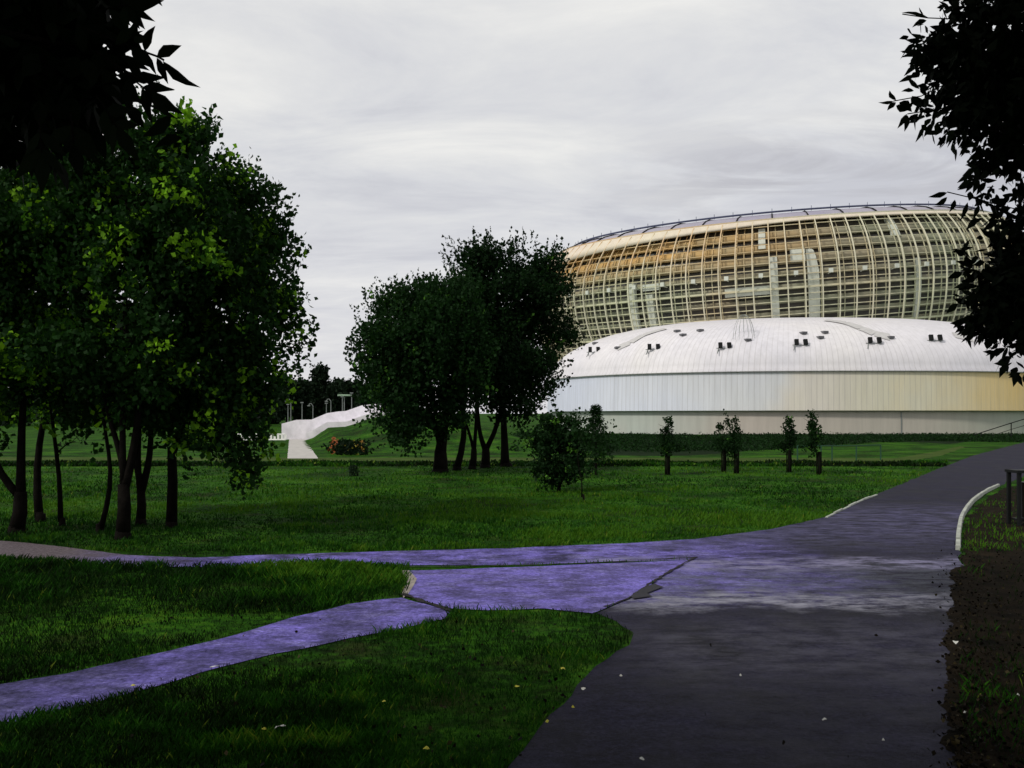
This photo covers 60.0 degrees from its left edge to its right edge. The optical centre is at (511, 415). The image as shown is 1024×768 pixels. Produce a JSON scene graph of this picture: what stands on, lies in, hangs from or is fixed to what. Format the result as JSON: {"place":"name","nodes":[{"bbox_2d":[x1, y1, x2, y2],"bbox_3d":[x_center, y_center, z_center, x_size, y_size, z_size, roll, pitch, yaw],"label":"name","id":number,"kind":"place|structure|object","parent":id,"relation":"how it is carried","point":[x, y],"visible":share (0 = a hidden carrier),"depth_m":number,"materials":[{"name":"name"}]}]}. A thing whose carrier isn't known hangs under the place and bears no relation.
{"place":"outdoors","nodes":[
{"label":"outdoors","id":0,"kind":"place"},
{"bbox_2d":[0,553,412,613],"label":"grass","id":1,"kind":"structure","parent":0,"point":[295,570],"depth_m":12.43,"materials":[{"name":"green plant"}]},
{"bbox_2d":[0,598,446,721],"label":"path","id":2,"kind":"structure","parent":0,"point":[347,620],"depth_m":8.90,"materials":[{"name":"concrete"}]},
{"bbox_2d":[287,439,317,457],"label":"path","id":3,"kind":"structure","parent":0,"point":[297,448],"depth_m":61.45,"materials":[{"name":"white concrete"}]},
{"bbox_2d":[0,527,794,566],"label":"path","id":4,"kind":"structure","parent":0,"point":[759,542],"depth_m":15.43,"materials":[{"name":"concrete"}]},
{"bbox_2d":[398,557,686,566],"bbox_3d":[0.376,2.380,14.383,5.639,0.001,0.416,0,0,-9],"label":"pavement joint","id":5,"kind":"object","parent":4,"relation":"on","point":[558,563],"visible":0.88,"depth_m":14.31,"materials":[{"name":"soil"}]},
{"bbox_2d":[0,458,948,466],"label":"tall grass","id":6,"kind":"structure","parent":0,"point":[611,463],"depth_m":43.23,"materials":[{"name":"green plant"}]},
{"bbox_2d":[0,446,963,461],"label":"path","id":7,"kind":"structure","parent":0,"point":[929,455],"depth_m":50.01,"materials":[{"name":"grey concrete"}]},
{"bbox_2d":[0,414,1023,767],"bbox_3d":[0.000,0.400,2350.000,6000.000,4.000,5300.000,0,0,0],"label":"ground","id":8,"kind":"structure","parent":0,"point":[428,450],"depth_m":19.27,"materials":[{"name":"green plant"}]},
{"bbox_2d":[0,389,32,425],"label":"distant tree","id":9,"kind":"object","parent":8,"relation":"on","point":[4,423],"visible":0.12,"depth_m":198.05,"materials":[{"name":"green plant"}]},
{"bbox_2d":[31,394,61,423],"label":"distant tree","id":10,"kind":"object","parent":8,"relation":"on","point":[47,422],"visible":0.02,"depth_m":216.08,"materials":[{"name":"green plant"}]},
{"bbox_2d":[1,167,100,521],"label":"maple tree","id":11,"kind":"object","parent":8,"relation":"on","point":[39,514],"visible":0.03,"depth_m":20.24,"materials":[{"name":"green plant"}]},
{"bbox_2d":[0,166,109,534],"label":"maple tree","id":12,"kind":"object","parent":8,"relation":"on","point":[19,228],"visible":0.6,"depth_m":17.61,"materials":[{"name":"green plant"}]},
{"bbox_2d":[26,259,118,525],"bbox_3d":[-9.546,-0.585,19.235,2.287,6.270,2.487,0,0,-39],"label":"maple tree","id":13,"kind":"object","parent":8,"relation":"on","point":[57,451],"visible":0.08,"depth_m":19.22,"materials":[{"name":"green plant"}]},
{"bbox_2d":[0,0,200,195],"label":"ash tree","id":14,"kind":"object","parent":8,"relation":"on","point":[61,84],"visible":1,"depth_m":2.24,"materials":[{"name":"green plant"}]},
{"bbox_2d":[25,278,175,532],"bbox_3d":[-8.387,-0.149,18.248,2.746,5.399,2.087,0,0,17],"label":"maple tree","id":15,"kind":"object","parent":8,"relation":"on","point":[100,525],"visible":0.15,"depth_m":17.99,"materials":[{"name":"green plant"}]},
{"bbox_2d":[3,74,263,539],"bbox_3d":[-7.535,-2.154,17.651,5.001,9.409,4.040,0,0,0],"label":"maple tree","id":16,"kind":"object","parent":8,"relation":"on","point":[141,246],"visible":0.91,"depth_m":17.03,"materials":[{"name":"green plant"}]},
{"bbox_2d":[83,142,256,524],"bbox_3d":[-7.756,-2.058,20.121,3.834,9.215,3.680,0,0,0],"label":"maple tree","id":17,"kind":"object","parent":8,"relation":"on","point":[142,479],"visible":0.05,"depth_m":19.56,"materials":[{"name":"green plant"}]},
{"bbox_2d":[149,146,320,528],"bbox_3d":[-5.989,-1.636,18.901,3.525,8.372,3.664,0,0,0],"label":"maple tree","id":18,"kind":"object","parent":8,"relation":"on","point":[242,368],"visible":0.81,"depth_m":18.28,"materials":[{"name":"green plant"}]},
{"bbox_2d":[240,434,286,439],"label":"balustrade","id":19,"kind":"object","parent":8,"relation":"on","point":[285,436],"visible":0.28,"depth_m":85.96,"materials":[{"name":"white paint"}]},
{"bbox_2d":[255,396,279,423],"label":"distant tree","id":20,"kind":"object","parent":8,"relation":"on","point":[272,420],"visible":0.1,"depth_m":218.18,"materials":[{"name":"green plant"}]},
{"bbox_2d":[267,379,302,422],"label":"distant tree","id":21,"kind":"object","parent":8,"relation":"on","point":[280,415],"visible":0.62,"depth_m":192.28,"materials":[{"name":"green plant"}]},
{"bbox_2d":[283,375,312,420],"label":"distant tree","id":22,"kind":"object","parent":8,"relation":"on","point":[305,386],"visible":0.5,"depth_m":194.97,"materials":[{"name":"green plant"}]},
{"bbox_2d":[300,414,316,419],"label":"distant tree","id":23,"kind":"object","parent":8,"relation":"on","point":[309,419],"depth_m":226.67,"materials":[{"name":"green plant"}]},
{"bbox_2d":[308,361,331,416],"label":"tall tree","id":24,"kind":"object","parent":8,"relation":"on","point":[319,376],"visible":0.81,"depth_m":203.39,"materials":[{"name":"green plant"}]},
{"bbox_2d":[328,437,337,453],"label":"orange flowers","id":25,"kind":"object","parent":8,"relation":"on","point":[334,438],"visible":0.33,"depth_m":57.89,"materials":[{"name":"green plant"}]},
{"bbox_2d":[282,404,383,439],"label":"park stairs","id":26,"kind":"structure","parent":8,"relation":"on","point":[304,429],"depth_m":91.00,"materials":[{"name":"white concrete"}]},
{"bbox_2d":[322,377,348,412],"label":"distant tree","id":27,"kind":"object","parent":8,"relation":"on","point":[336,387],"visible":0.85,"depth_m":198.70,"materials":[{"name":"green plant"}]},
{"bbox_2d":[338,394,350,410],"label":"canopy","id":28,"kind":"object","parent":8,"relation":"on","point":[344,395],"visible":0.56,"depth_m":105.55,"materials":[{"name":"grey metal"}]},
{"bbox_2d":[335,377,357,410],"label":"distant tree","id":29,"kind":"object","parent":8,"relation":"on","point":[349,383],"visible":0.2,"depth_m":203.75,"materials":[{"name":"green plant"}]},
{"bbox_2d":[321,438,385,454],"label":"flower foliage","id":30,"kind":"object","parent":8,"relation":"on","point":[339,448],"visible":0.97,"depth_m":54.82,"materials":[{"name":"green plant"}]},
{"bbox_2d":[348,465,359,475],"bbox_3d":[-6.314,2.207,35.384,0.491,0.571,0.518,0,0,0],"label":"plant","id":31,"kind":"object","parent":8,"relation":"on","point":[351,471],"visible":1,"depth_m":35.34,"materials":[{"name":"green plant"}]},
{"bbox_2d":[347,380,363,408],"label":"distant tree","id":32,"kind":"object","parent":8,"relation":"on","point":[355,390],"visible":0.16,"depth_m":204.86,"materials":[{"name":"green plant"}]},
{"bbox_2d":[353,383,375,407],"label":"distant tree","id":33,"kind":"object","parent":8,"relation":"on","point":[358,404],"visible":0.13,"depth_m":193.57,"materials":[{"name":"green plant"}]},
{"bbox_2d":[402,570,416,597],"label":"kerb","id":34,"kind":"structure","parent":8,"relation":"on","point":[412,581],"depth_m":12.70,"materials":[{"name":"beige concrete"}]},
{"bbox_2d":[343,262,502,472],"bbox_3d":[-3.798,-1.916,36.961,6.896,8.932,5.760,0,0,0],"label":"broadleaf tree","id":35,"kind":"object","parent":8,"relation":"on","point":[413,343],"visible":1,"depth_m":36.13,"materials":[{"name":"green plant"}]},
{"bbox_2d":[401,593,448,609],"bbox_3d":[-1.112,2.380,11.363,0.129,0.001,1.290,0,0,-34],"label":"pavement joint","id":36,"kind":"object","parent":8,"relation":"on","point":[422,600],"visible":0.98,"depth_m":11.38,"materials":[{"name":"concrete"}]},
{"bbox_2d":[408,272,494,470],"bbox_3d":[-2.897,-1.930,39.250,4.568,8.960,4.051,0,0,19],"label":"broadleaf tree","id":37,"kind":"object","parent":8,"relation":"on","point":[459,459],"visible":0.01,"depth_m":38.97,"materials":[{"name":"green plant"}]},
{"bbox_2d":[441,251,518,468],"bbox_3d":[-1.911,-2.531,40.224,4.780,10.161,4.192,0,0,0],"label":"broadleaf tree","id":38,"kind":"object","parent":8,"relation":"on","point":[473,458],"visible":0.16,"depth_m":39.93,"materials":[{"name":"green plant"}]},
{"bbox_2d":[438,226,577,467],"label":"broadleaf tree","id":39,"kind":"object","parent":8,"relation":"on","point":[543,278],"visible":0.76,"depth_m":40.05,"materials":[{"name":"green plant"}]},
{"bbox_2d":[0,462,1023,551],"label":"grass","id":40,"kind":"structure","parent":8,"relation":"on","point":[540,534],"depth_m":21.42,"materials":[{"name":"green plant"}]},
{"bbox_2d":[481,294,586,466],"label":"broadleaf tree","id":41,"kind":"object","parent":8,"relation":"on","point":[551,385],"visible":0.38,"depth_m":41.34,"materials":[{"name":"green plant"}]},
{"bbox_2d":[512,407,595,491],"bbox_3d":[1.351,1.133,28.144,2.715,2.834,2.099,0,0,0],"label":"shrub","id":42,"kind":"object","parent":8,"relation":"on","point":[553,470],"visible":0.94,"depth_m":27.91,"materials":[{"name":"green plant"}]},
{"bbox_2d":[563,407,619,500],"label":"young tree","id":43,"kind":"object","parent":8,"relation":"on","point":[590,436],"visible":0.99,"depth_m":25.51,"materials":[{"name":"green plant"}]},
{"bbox_2d":[581,404,615,474],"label":"spruce tree","id":44,"kind":"object","parent":8,"relation":"on","point":[596,410],"visible":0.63,"depth_m":36.03,"materials":[{"name":"green plant"}]},
{"bbox_2d":[658,416,690,474],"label":"sapling","id":45,"kind":"object","parent":8,"relation":"on","point":[666,443],"visible":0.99,"depth_m":36.09,"materials":[{"name":"green plant"}]},
{"bbox_2d":[714,409,740,471],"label":"sapling","id":46,"kind":"object","parent":8,"relation":"on","point":[720,427],"visible":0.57,"depth_m":37.75,"materials":[{"name":"green plant"}]},
{"bbox_2d":[717,415,742,472],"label":"sapling","id":47,"kind":"object","parent":8,"relation":"on","point":[734,437],"visible":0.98,"depth_m":36.91,"materials":[{"name":"green plant"}]},
{"bbox_2d":[496,431,1023,452],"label":"ground cover","id":48,"kind":"object","parent":8,"relation":"on","point":[751,441],"visible":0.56,"depth_m":83.87,"materials":[{"name":"green plant"}]},
{"bbox_2d":[540,201,1018,361],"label":"arena","id":49,"kind":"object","parent":8,"relation":"on","point":[890,261],"visible":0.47,"depth_m":137.16,"materials":[{"name":"paint"}]},
{"bbox_2d":[601,439,964,455],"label":"planting bed","id":50,"kind":"object","parent":8,"relation":"on","point":[656,453],"visible":0.19,"depth_m":58.18,"materials":[{"name":"plant"}]},
{"bbox_2d":[769,415,797,471],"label":"sapling","id":51,"kind":"object","parent":8,"relation":"on","point":[788,439],"visible":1,"depth_m":37.73,"materials":[{"name":"green plant"}]},
{"bbox_2d":[547,314,1023,434],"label":"hall","id":52,"kind":"structure","parent":8,"relation":"on","point":[853,375],"depth_m":113.91,"materials":[{"name":"grey metal"}]},
{"bbox_2d":[797,409,825,474],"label":"sapling","id":53,"kind":"object","parent":8,"relation":"on","point":[812,429],"visible":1,"depth_m":36.09,"materials":[{"name":"green plant"}]},
{"bbox_2d":[797,445,880,460],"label":"railing","id":54,"kind":"object","parent":8,"relation":"on","point":[841,445],"visible":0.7,"depth_m":47.19,"materials":[{"name":"metal"}]},
{"bbox_2d":[878,0,1023,386],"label":"ash tree","id":55,"kind":"object","parent":8,"relation":"on","point":[979,79],"visible":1,"depth_m":4.56,"materials":[{"name":"green plant"}]},
{"bbox_2d":[955,484,999,549],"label":"kerb","id":56,"kind":"structure","parent":8,"relation":"on","point":[971,502],"depth_m":21.52,"materials":[{"name":"concrete"}]},
{"bbox_2d":[939,486,1023,767],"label":"soil verge","id":57,"kind":"structure","parent":8,"relation":"on","point":[1010,582],"depth_m":10.18,"materials":[{"name":"soil"},{"name":"grass"}]},
{"bbox_2d":[0,542,1023,767],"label":"fallen leaves","id":58,"kind":"object","parent":57,"relation":"on","point":[952,746],"depth_m":7.37,"materials":[{"name":"brown plant"}]},
{"bbox_2d":[1005,469,1023,525],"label":"litter bin","id":59,"kind":"object","parent":57,"relation":"on","point":[1019,519],"visible":1,"depth_m":19.34,"materials":[{"name":"metal"}]},
{"bbox_2d":[974,419,1023,435],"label":"handrail","id":60,"kind":"object","parent":8,"relation":"on","point":[1001,426],"visible":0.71,"depth_m":95.96,"materials":[{"name":"metal"}]},
{"bbox_2d":[0,0,1023,413],"label":"sky","id":61,"kind":"structure","parent":0,"point":[398,127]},
{"bbox_2d":[408,560,687,612],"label":"pavement","id":62,"kind":"structure","parent":0,"point":[589,588],"depth_m":12.50,"materials":[{"name":"purple concrete"}]},
{"bbox_2d":[605,557,695,606],"bbox_3d":[2.157,2.380,13.012,0.143,0.001,4.344,0,0,26],"label":"pavement joint","id":63,"kind":"object","parent":62,"relation":"on","point":[655,580],"visible":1,"depth_m":13.07,"materials":[{"name":"soil"}]},
{"bbox_2d":[508,442,1023,767],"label":"road","id":64,"kind":"structure","parent":0,"point":[796,643],"depth_m":8.87,"materials":[{"name":"grey asphalt"}]},
{"bbox_2d":[631,583,662,598],"bbox_3d":[1.847,2.378,12.059,0.262,0.001,1.130,0,0,22],"label":"pavement patch","id":65,"kind":"object","parent":64,"relation":"on","point":[643,591],"visible":1,"depth_m":12.02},
{"bbox_2d":[825,494,877,517],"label":"kerb","id":66,"kind":"structure","parent":64,"relation":"on","point":[848,506],"depth_m":23.60,"materials":[{"name":"concrete"}]}
]}

